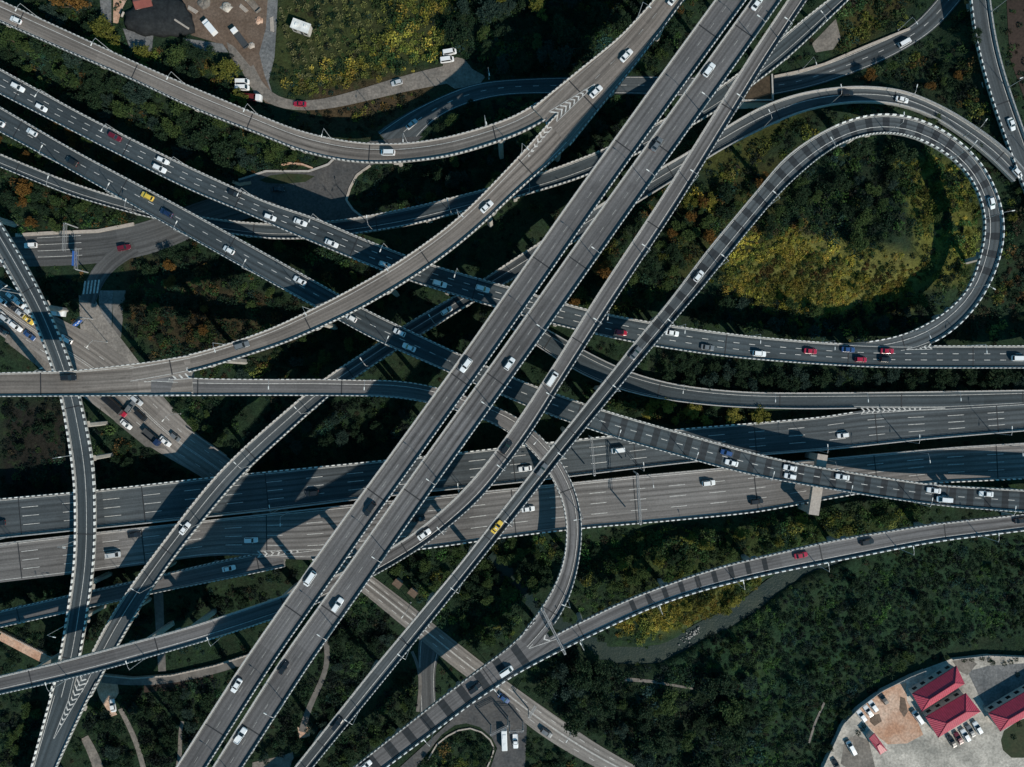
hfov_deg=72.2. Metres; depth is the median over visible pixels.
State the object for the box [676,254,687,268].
tree
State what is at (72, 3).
tree
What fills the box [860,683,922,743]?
bare earth
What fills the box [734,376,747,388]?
tree
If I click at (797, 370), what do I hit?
tree
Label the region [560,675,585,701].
tree
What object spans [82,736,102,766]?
path
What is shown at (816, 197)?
tree
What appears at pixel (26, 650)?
path
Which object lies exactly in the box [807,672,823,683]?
tree
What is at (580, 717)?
tree
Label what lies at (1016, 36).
field
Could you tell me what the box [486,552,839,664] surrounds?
river
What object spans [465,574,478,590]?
tree
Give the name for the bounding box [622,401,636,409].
tree
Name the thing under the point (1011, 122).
car
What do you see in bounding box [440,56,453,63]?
van
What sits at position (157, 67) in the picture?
tree
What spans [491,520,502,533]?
car
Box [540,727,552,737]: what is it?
car
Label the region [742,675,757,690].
tree
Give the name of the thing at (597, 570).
tree
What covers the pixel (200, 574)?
viaduct
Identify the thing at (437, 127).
tree
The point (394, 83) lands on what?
car
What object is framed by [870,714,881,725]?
bare earth
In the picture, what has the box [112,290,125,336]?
pavement
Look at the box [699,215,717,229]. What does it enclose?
tree
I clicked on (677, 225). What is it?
tree
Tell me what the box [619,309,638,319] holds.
tree
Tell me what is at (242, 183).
kerb wall
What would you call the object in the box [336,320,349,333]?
tree
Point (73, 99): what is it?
tree
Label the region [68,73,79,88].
tree
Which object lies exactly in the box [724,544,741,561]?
tree
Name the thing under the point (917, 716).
van
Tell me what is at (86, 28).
tree
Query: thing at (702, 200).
tree
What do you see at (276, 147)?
tree
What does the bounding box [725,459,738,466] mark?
car
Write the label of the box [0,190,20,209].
tree
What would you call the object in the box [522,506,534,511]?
car
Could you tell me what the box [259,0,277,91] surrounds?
pavement
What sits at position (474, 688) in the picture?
car
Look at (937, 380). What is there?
tree
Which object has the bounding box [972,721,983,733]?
car
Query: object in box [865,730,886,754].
truck
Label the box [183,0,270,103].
yard
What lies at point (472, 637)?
tree
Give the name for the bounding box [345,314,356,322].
car
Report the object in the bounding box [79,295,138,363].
sidewalk
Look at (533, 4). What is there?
tree
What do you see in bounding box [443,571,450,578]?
tree
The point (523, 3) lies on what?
tree
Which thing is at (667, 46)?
tree
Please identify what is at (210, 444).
retaining wall
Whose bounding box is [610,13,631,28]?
tree
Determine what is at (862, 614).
tree
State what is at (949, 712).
hall
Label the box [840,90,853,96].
car
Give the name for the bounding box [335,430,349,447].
tree
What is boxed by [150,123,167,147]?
tree
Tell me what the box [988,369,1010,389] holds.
tree
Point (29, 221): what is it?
tree
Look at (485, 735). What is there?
kerb wall
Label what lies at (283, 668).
car
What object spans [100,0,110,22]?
paved strip
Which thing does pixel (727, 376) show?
tree
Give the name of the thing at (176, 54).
tree
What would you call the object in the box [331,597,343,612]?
car
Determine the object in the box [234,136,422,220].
street
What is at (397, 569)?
tree
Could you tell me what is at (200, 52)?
tree
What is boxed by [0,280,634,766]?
street
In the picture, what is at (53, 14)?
tree
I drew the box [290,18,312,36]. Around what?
site hut
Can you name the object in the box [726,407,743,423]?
tree
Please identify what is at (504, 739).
bus
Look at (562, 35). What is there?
tree
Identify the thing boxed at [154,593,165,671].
path
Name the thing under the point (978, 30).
tree
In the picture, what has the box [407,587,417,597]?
garden hut
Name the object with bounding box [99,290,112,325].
pavement
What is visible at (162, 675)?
retaining wall
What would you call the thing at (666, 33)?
tree
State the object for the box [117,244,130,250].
car
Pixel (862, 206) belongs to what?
tree
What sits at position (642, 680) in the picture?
path
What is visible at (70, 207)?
tree
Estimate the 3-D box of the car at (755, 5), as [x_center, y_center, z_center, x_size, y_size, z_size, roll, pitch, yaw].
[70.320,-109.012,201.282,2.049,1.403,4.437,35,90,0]
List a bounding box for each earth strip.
[113,0,125,22]
[144,674,212,691]
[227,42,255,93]
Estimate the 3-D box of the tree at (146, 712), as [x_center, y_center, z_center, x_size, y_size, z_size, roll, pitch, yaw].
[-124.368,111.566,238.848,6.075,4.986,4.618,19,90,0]
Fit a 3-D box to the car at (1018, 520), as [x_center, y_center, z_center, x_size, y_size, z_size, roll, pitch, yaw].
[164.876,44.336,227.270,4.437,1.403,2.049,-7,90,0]
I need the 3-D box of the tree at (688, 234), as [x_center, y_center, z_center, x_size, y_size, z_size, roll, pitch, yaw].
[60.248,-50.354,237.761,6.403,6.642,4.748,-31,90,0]
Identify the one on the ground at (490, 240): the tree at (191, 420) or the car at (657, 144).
the tree at (191, 420)
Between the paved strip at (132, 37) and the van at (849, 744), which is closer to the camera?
the van at (849, 744)
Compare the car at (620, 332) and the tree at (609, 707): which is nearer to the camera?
the car at (620, 332)
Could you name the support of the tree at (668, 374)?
on the ground at (490, 240)
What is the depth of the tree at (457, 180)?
235.92 m
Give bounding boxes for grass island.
[260,173,313,183]
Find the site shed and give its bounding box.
[133,0,152,9]
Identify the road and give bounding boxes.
[242,62,464,109]
[378,0,960,138]
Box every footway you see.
[5,333,51,370]
[100,403,164,448]
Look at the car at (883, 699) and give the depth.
238.56 m
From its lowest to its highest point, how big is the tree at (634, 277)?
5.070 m
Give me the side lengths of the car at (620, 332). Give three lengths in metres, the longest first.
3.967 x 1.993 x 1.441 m
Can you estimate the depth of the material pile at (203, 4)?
239.26 m
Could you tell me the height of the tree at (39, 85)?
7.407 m
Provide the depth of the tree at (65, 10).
237.32 m
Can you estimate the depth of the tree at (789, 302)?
235.99 m
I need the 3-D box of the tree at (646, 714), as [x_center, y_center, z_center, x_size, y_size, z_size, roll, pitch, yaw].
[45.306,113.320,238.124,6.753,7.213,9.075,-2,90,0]
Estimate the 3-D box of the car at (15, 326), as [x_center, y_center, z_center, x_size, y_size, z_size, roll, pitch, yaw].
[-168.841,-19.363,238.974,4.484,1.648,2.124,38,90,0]
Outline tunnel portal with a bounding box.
[738,74,773,108]
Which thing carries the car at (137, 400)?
on the street at (194, 454)
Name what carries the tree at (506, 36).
on the ground at (490, 240)
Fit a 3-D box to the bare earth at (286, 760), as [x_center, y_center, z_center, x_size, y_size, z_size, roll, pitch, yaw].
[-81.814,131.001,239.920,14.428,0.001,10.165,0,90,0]
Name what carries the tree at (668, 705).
on the ground at (490, 240)
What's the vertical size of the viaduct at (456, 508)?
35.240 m
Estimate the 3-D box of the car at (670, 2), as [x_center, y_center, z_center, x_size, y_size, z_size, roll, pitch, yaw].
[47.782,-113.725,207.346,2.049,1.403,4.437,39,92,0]
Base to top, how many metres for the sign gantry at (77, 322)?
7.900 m
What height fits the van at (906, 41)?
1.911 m
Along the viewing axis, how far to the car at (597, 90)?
209.79 m
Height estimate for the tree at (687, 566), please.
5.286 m
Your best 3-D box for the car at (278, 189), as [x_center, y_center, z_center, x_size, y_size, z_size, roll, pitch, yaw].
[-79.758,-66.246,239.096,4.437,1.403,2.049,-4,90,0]
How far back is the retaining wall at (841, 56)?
239.20 m
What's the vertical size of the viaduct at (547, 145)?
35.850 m
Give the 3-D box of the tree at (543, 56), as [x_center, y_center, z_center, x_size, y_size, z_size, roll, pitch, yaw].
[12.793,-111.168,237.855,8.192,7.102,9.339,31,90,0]
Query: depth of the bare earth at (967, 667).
239.91 m
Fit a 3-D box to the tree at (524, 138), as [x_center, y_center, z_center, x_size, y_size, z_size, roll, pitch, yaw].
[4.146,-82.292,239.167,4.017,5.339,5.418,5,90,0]
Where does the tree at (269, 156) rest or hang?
on the ground at (490, 240)
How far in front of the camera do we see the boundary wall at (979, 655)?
238.98 m
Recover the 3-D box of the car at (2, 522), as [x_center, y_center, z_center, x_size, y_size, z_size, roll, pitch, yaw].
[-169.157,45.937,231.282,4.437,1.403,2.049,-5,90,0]
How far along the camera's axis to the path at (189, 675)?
239.90 m
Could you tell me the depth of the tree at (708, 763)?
235.82 m
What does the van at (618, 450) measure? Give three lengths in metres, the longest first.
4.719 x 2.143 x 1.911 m
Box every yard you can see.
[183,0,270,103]
[824,656,1023,766]
[969,663,1023,706]
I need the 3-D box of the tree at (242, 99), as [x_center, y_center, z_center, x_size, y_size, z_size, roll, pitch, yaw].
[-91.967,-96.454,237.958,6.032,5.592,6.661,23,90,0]
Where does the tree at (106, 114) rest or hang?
on the ground at (490, 240)
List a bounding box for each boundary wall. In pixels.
[820,669,925,766]
[951,654,1023,659]
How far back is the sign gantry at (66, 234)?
232.81 m
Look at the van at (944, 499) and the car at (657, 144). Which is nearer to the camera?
the car at (657, 144)
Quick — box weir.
[678,625,699,644]
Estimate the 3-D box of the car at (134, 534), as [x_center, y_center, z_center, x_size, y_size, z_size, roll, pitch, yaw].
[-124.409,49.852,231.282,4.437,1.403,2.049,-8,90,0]
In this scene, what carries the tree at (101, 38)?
on the ground at (490, 240)
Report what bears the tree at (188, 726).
on the ground at (490, 240)
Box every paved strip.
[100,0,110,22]
[123,29,152,50]
[183,38,227,51]
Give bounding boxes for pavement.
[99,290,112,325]
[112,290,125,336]
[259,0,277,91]
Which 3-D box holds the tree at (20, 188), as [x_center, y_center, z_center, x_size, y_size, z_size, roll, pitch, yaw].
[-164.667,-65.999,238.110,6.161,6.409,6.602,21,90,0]
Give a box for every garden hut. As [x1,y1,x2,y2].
[392,578,402,588]
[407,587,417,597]
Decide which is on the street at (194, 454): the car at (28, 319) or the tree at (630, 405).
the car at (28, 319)
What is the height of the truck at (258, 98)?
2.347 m
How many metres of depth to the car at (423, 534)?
210.04 m
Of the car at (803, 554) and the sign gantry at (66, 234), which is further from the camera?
the sign gantry at (66, 234)
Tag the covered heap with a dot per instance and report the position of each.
(164, 18)
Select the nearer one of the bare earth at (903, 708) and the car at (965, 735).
the car at (965, 735)
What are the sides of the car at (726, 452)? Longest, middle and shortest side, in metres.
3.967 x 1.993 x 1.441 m
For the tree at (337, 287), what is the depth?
237.85 m
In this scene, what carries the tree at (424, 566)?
on the ground at (490, 240)
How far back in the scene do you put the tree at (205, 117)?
236.14 m
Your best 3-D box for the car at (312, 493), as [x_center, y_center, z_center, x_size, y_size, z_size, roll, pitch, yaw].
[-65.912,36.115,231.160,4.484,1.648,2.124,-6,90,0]
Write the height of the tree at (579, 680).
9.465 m
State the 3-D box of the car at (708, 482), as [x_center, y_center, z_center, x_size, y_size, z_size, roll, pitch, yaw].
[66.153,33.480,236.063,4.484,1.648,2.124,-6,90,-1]
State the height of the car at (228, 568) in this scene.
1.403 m
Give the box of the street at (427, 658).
[418,639,438,712]
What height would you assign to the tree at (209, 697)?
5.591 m
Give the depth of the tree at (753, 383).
236.91 m
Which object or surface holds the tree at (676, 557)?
on the ground at (490, 240)
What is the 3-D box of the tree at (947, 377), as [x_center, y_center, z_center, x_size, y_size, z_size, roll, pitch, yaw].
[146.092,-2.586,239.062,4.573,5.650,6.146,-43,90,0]
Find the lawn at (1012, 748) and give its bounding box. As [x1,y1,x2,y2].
[1001,719,1023,757]
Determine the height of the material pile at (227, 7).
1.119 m
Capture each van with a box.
[0,325,9,335]
[105,551,120,557]
[134,409,147,421]
[235,78,249,84]
[235,84,249,90]
[303,570,316,586]
[381,149,394,155]
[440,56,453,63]
[442,48,456,55]
[499,665,512,677]
[546,371,557,386]
[611,447,624,453]
[846,740,856,755]
[897,37,911,47]
[912,710,924,724]
[936,496,952,502]
[1011,355,1023,360]
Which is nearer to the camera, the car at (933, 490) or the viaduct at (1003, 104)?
the car at (933, 490)
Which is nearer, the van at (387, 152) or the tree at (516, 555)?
the van at (387, 152)
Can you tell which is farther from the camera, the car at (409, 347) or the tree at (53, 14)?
the tree at (53, 14)
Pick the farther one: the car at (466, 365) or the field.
the field
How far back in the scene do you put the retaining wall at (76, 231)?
239.50 m
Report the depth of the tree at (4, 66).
237.13 m
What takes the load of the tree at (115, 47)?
on the ground at (490, 240)
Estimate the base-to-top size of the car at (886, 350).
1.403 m
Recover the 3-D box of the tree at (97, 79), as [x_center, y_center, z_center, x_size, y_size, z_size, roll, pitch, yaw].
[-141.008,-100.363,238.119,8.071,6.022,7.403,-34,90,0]
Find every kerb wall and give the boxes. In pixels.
[232,180,250,185]
[238,159,333,180]
[281,162,312,168]
[345,164,370,215]
[427,727,493,766]
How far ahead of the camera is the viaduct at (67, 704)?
225.48 m
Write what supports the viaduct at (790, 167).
on the ground at (490, 240)
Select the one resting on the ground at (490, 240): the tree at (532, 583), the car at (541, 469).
the tree at (532, 583)
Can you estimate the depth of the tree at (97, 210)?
237.61 m
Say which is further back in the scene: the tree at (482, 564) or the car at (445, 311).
the tree at (482, 564)
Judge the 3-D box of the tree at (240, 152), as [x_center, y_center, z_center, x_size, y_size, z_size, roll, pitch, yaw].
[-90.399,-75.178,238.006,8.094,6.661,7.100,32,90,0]
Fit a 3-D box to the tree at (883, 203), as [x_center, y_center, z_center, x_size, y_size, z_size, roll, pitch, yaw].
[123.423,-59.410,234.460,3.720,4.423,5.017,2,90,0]
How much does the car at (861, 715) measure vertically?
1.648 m
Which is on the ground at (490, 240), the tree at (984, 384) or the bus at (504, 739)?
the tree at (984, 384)
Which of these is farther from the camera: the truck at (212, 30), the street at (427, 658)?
the street at (427, 658)
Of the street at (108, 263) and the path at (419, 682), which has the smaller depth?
the street at (108, 263)
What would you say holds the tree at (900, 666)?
on the ground at (490, 240)
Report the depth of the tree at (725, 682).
234.85 m
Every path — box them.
[0,633,56,662]
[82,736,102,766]
[101,656,246,684]
[118,708,145,766]
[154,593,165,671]
[176,721,183,765]
[299,639,329,732]
[411,651,421,711]
[625,678,692,689]
[808,702,824,742]
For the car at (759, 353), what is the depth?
224.08 m
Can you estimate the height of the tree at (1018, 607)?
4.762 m
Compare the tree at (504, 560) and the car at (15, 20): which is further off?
the tree at (504, 560)
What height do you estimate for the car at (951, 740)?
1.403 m
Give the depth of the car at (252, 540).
230.74 m
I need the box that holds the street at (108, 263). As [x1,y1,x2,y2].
[80,237,138,303]
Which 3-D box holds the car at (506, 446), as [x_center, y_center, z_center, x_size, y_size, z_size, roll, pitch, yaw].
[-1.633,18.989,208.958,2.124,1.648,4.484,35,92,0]
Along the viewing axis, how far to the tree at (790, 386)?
237.03 m
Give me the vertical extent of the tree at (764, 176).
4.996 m
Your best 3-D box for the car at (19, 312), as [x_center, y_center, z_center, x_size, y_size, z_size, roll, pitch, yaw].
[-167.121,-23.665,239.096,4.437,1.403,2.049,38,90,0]
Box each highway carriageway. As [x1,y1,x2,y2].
[0,403,1023,537]
[0,443,1023,581]
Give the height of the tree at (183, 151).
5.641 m
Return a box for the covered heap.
[121,0,194,37]
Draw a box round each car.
[0,284,11,292]
[0,296,7,306]
[0,313,12,323]
[0,520,5,524]
[5,292,17,300]
[5,301,17,311]
[9,321,22,331]
[10,16,21,24]
[10,82,24,92]
[14,298,25,308]
[15,308,27,317]
[22,315,33,324]
[23,330,35,340]
[24,242,37,247]
[26,128,37,136]
[35,103,47,111]
[60,375,76,380]
[61,334,72,344]
[65,156,78,166]
[108,131,121,141]
[109,699,116,711]
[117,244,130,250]
[120,419,132,429]
[125,401,135,412]
[127,531,141,537]
[130,396,143,405]
[141,191,154,201]
[152,163,166,173]
[156,156,168,164]
[159,436,171,446]
[160,208,173,217]
[170,432,180,441]
[179,522,190,534]
[222,565,235,571]
[223,245,234,254]
[228,189,239,197]
[230,678,242,692]
[233,341,249,349]
[244,537,257,543]
[264,213,276,221]
[271,186,284,191]
[278,661,288,674]
[293,100,306,106]
[293,218,307,226]
[293,275,306,285]
[305,490,318,495]
[324,239,338,247]
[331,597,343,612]
[331,717,342,730]
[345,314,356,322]
[360,759,371,766]
[364,501,376,516]
[378,260,390,267]
[391,79,402,86]
[393,328,405,336]
[402,343,415,351]
[405,119,417,129]
[412,516,424,521]
[417,528,430,540]
[432,279,446,287]
[440,306,452,315]
[459,357,472,372]
[468,683,481,693]
[475,284,489,292]
[480,200,493,213]
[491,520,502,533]
[498,692,509,703]
[500,440,512,454]
[504,357,514,370]
[518,465,531,471]
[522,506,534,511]
[535,463,547,476]
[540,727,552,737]
[589,85,602,98]
[614,329,626,335]
[619,49,632,62]
[629,346,641,359]
[650,137,662,151]
[665,330,678,335]
[667,0,675,5]
[693,270,703,281]
[700,344,713,350]
[702,62,715,77]
[702,480,714,485]
[720,449,732,456]
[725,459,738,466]
[750,498,762,504]
[751,0,762,10]
[752,350,765,356]
[783,464,796,471]
[784,473,796,479]
[794,551,807,558]
[803,348,816,353]
[832,759,839,766]
[835,473,849,479]
[837,432,848,437]
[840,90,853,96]
[841,347,854,352]
[854,357,866,361]
[856,709,866,721]
[860,538,873,545]
[863,705,873,717]
[868,700,878,711]
[878,692,888,704]
[879,357,890,362]
[880,348,893,353]
[895,96,908,103]
[926,487,940,493]
[947,735,956,747]
[953,731,963,744]
[960,728,970,741]
[965,724,975,737]
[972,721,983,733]
[979,491,993,496]
[987,196,994,208]
[1006,117,1015,130]
[1011,167,1022,178]
[1014,517,1023,523]
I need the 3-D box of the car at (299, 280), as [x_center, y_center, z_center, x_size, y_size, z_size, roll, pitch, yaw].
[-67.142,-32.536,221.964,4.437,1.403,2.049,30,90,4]
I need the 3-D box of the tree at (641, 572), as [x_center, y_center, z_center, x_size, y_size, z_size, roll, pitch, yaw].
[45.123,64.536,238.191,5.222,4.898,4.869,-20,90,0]
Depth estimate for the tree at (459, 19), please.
237.63 m
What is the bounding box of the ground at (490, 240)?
[0,0,1023,766]
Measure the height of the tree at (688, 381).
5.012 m
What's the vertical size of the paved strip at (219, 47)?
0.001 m
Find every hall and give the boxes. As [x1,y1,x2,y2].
[908,663,964,710]
[922,690,980,737]
[984,685,1023,731]
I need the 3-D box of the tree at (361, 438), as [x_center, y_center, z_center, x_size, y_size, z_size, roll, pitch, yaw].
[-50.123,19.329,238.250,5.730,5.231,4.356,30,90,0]
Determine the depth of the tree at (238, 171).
236.92 m
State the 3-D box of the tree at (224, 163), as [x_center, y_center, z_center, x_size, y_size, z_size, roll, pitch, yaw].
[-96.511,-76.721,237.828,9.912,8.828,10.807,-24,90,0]
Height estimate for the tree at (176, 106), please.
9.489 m
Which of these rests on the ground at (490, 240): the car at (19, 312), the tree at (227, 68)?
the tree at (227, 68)
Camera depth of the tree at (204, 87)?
237.40 m
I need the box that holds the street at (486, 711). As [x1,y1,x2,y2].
[401,690,526,766]
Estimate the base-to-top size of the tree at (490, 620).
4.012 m
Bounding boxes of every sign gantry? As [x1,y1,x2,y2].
[62,223,77,250]
[72,248,88,272]
[72,317,92,325]
[490,716,507,735]
[509,721,523,733]
[528,705,535,718]
[542,604,565,654]
[588,435,595,475]
[633,470,641,524]
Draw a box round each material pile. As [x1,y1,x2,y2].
[197,0,209,9]
[220,2,232,12]
[248,42,254,48]
[255,16,262,24]
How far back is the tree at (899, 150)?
235.13 m
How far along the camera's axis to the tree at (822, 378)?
236.90 m
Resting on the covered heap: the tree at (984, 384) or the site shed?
the site shed
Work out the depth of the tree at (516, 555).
238.01 m
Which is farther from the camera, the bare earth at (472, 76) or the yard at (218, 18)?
the yard at (218, 18)
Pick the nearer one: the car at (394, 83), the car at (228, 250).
the car at (228, 250)
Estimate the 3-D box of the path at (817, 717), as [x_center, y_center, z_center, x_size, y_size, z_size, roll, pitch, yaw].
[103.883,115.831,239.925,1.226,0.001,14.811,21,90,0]
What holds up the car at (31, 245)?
on the street at (150, 236)
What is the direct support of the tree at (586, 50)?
on the ground at (490, 240)
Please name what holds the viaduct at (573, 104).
on the ground at (490, 240)
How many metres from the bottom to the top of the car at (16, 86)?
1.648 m
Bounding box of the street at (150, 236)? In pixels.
[0,199,251,266]
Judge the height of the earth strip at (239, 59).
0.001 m
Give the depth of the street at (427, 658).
239.91 m
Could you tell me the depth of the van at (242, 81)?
238.00 m
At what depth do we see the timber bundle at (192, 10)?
239.70 m
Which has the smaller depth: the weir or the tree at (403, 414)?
the tree at (403, 414)
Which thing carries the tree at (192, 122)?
on the ground at (490, 240)
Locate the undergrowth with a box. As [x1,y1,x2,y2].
[0,0,1023,766]
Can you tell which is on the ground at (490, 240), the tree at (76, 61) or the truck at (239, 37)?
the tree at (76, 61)
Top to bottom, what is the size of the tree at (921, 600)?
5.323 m
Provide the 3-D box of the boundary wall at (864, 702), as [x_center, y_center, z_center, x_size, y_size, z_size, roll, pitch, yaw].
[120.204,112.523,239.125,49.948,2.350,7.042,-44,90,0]
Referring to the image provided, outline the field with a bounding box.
[1007,0,1023,95]
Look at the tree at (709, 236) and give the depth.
236.44 m
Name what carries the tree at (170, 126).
on the ground at (490, 240)
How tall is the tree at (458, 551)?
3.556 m
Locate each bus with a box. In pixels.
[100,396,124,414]
[501,728,507,750]
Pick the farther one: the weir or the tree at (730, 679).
the weir
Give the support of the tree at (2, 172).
on the ground at (490, 240)
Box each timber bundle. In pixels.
[188,5,197,13]
[239,4,248,12]
[270,16,273,31]
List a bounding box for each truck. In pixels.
[51,311,66,316]
[141,428,161,445]
[202,19,217,36]
[230,26,248,48]
[233,727,247,744]
[240,93,262,102]
[245,0,261,12]
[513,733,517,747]
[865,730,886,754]
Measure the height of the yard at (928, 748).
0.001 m
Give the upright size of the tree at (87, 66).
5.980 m
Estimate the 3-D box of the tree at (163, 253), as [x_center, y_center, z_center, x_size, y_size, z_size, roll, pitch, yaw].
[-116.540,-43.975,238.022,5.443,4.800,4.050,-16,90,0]
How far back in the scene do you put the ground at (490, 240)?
240.33 m
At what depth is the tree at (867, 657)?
237.66 m
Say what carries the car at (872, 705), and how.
on the bare earth at (894, 726)
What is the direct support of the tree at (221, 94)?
on the ground at (490, 240)
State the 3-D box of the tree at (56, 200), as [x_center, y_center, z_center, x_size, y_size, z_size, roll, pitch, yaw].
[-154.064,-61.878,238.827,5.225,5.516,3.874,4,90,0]
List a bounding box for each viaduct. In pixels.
[0,0,684,169]
[0,0,806,694]
[0,0,848,239]
[0,68,1023,368]
[0,106,1023,515]
[0,113,568,396]
[0,217,113,766]
[0,551,285,627]
[75,86,1023,697]
[151,376,581,647]
[176,0,746,766]
[213,0,781,766]
[294,113,1004,766]
[353,512,1023,766]
[511,315,1023,408]
[966,0,1023,192]
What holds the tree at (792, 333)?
on the ground at (490, 240)
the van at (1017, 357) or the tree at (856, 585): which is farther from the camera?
the tree at (856, 585)
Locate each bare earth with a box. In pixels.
[96,680,118,715]
[252,752,293,766]
[298,727,309,738]
[443,57,485,88]
[813,19,840,51]
[841,735,874,766]
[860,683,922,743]
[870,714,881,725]
[899,696,907,716]
[952,658,976,674]
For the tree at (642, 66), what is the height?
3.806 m
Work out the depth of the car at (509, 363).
200.87 m
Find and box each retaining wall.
[0,630,57,660]
[15,222,133,236]
[103,653,248,678]
[186,428,226,455]
[773,27,909,77]
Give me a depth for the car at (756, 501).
235.80 m
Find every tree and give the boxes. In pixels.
[0,25,22,47]
[0,44,15,61]
[0,59,21,72]
[0,168,6,178]
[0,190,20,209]
[13,197,27,207]
[15,40,33,52]
[15,178,32,197]
[17,64,32,82]
[19,702,32,718]
[22,216,37,227]
[23,75,50,92]
[23,747,34,764]
[28,37,65,60]
[28,182,44,201]
[36,205,51,216]
[38,0,56,19]
[47,9,67,26]
[48,0,91,12]
[48,195,62,205]
[48,217,62,232]
[54,65,67,79]
[59,92,83,107]
[60,1,70,15]
[61,51,84,68]
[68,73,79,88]
[68,197,79,212]
[70,0,92,13]
[72,199,90,212]
[80,13,98,34]
[81,60,102,76]
[82,74,105,94]
[83,89,102,113]
[85,32,111,46]
[87,13,119,41]
[87,203,103,219]
[96,108,114,121]
[96,719,112,732]
[99,93,113,107]
[104,74,132,97]
[104,744,119,760]
[105,40,123,55]
[112,100,132,117]
[118,299,131,318]
[121,81,152,104]
[132,43,150,66]
[136,705,153,720]
[139,262,158,274]
[140,102,157,113]
[147,116,159,131]
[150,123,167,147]
[152,57,172,72]
[158,247,174,259]
[159,691,179,707]
[161,117,182,137]
[162,259,175,270]
[163,44,187,68]
[163,275,175,288]
[169,100,191,116]
[171,145,192,160]
[173,63,201,81]
[175,109,201,129]
[176,126,193,146]
[176,306,189,322]
[182,38,198,58]
[183,718,198,733]
[185,156,203,170]
[186,417,197,432]
[187,120,218,150]
[191,79,208,91]
[192,44,215,62]
[194,111,213,123]
[198,713,207,726]
[199,692,215,712]
[207,87,226,99]
[208,57,242,82]
[210,117,227,127]
[211,137,236,172]
[229,87,248,107]
[230,130,243,146]
[233,164,245,175]
[234,147,255,167]
[245,329,254,336]
[247,133,265,142]
[263,148,277,162]
[269,139,286,151]
[318,435,334,448]
[329,279,344,293]
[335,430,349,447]
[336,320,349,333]
[348,637,359,653]
[357,433,369,446]
[367,636,380,651]
[369,421,387,439]
[379,633,394,647]
[389,560,404,576]
[395,163,413,175]
[398,408,410,421]
[400,561,412,574]
[419,558,432,571]
[430,166,443,182]
[432,122,446,132]
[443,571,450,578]
[444,19,471,48]
[445,113,458,125]
[445,171,462,187]
[450,155,459,166]
[452,546,465,558]
[454,0,469,15]
[454,10,466,27]
[464,630,481,648]
[465,98,478,114]
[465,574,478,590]
[476,0,501,25]
[477,25,489,42]
[478,557,489,569]
[480,596,492,605]
[481,39,493,57]
[484,616,498,626]
[493,24,515,45]
[496,555,511,565]
[497,614,513,633]
[499,0,516,15]
[507,548,525,562]
[518,0,534,7]
[519,133,529,147]
[520,101,534,110]
[526,576,539,593]
[529,0,547,20]
[531,33,541,49]
[533,676,559,701]
[536,40,560,67]
[538,566,554,588]
[547,660,568,685]
[548,43,576,73]
[550,13,575,44]
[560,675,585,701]
[561,705,588,737]
[567,659,592,693]
[572,39,595,65]
[577,137,596,151]
[587,694,616,718]
[588,662,611,695]
[591,260,612,278]
[591,561,605,577]
[605,580,624,593]
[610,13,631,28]
[612,721,628,738]
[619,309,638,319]
[621,278,632,294]
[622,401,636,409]
[626,575,641,585]
[630,273,640,284]
[631,748,654,766]
[636,61,647,71]
[636,567,651,580]
[637,705,655,733]
[638,255,651,266]
[638,732,667,758]
[642,403,655,418]
[654,46,668,59]
[656,739,674,756]
[659,689,678,715]
[660,33,675,52]
[661,30,670,38]
[661,397,676,413]
[662,363,675,380]
[665,242,680,260]
[667,553,681,566]
[670,220,686,230]
[673,350,690,372]
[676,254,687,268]
[678,560,694,575]
[679,731,695,751]
[680,227,700,241]
[680,369,695,389]
[685,401,702,419]
[686,354,703,374]
[693,753,716,766]
[697,196,709,207]
[697,369,718,390]
[697,539,713,550]
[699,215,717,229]
[702,229,716,243]
[702,673,738,699]
[715,203,737,220]
[715,295,735,312]
[717,182,733,203]
[717,723,747,748]
[718,697,746,727]
[719,672,736,692]
[722,362,737,380]
[724,413,736,422]
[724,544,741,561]
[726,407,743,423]
[730,641,746,653]
[732,537,746,550]
[733,527,749,539]
[734,359,748,379]
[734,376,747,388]
[735,297,749,311]
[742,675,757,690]
[745,378,757,391]
[749,405,770,424]
[755,171,768,187]
[759,375,772,385]
[770,368,788,388]
[777,324,798,339]
[782,375,800,394]
[785,297,797,308]
[787,364,808,381]
[793,177,810,189]
[795,512,809,525]
[796,186,810,204]
[803,519,817,533]
[805,537,815,543]
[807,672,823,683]
[809,303,823,316]
[811,190,821,201]
[812,369,832,387]
[833,176,851,189]
[840,202,855,218]
[845,367,863,381]
[847,140,869,157]
[848,578,868,595]
[850,225,868,252]
[854,600,869,619]
[855,207,873,225]
[856,195,873,211]
[856,651,871,664]
[864,67,877,80]
[865,183,881,196]
[878,198,889,211]
[881,513,899,525]
[885,60,900,70]
[885,368,901,382]
[886,167,901,180]
[891,139,918,163]
[893,658,907,672]
[904,376,917,391]
[905,502,920,515]
[909,293,929,306]
[914,593,933,611]
[916,368,929,382]
[930,376,945,390]
[933,368,952,383]
[945,373,959,388]
[966,370,977,386]
[971,27,982,44]
[976,377,992,389]
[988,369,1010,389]
[1004,369,1021,382]
[1013,598,1023,613]
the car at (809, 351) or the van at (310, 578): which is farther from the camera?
the car at (809, 351)
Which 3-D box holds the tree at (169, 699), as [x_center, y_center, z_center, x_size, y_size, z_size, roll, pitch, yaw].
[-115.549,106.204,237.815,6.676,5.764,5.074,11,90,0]
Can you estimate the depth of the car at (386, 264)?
221.00 m
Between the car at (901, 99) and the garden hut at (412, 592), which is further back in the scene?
the garden hut at (412, 592)
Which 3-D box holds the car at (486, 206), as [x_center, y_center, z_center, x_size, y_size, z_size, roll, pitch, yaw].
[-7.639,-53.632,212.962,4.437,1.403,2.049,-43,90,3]

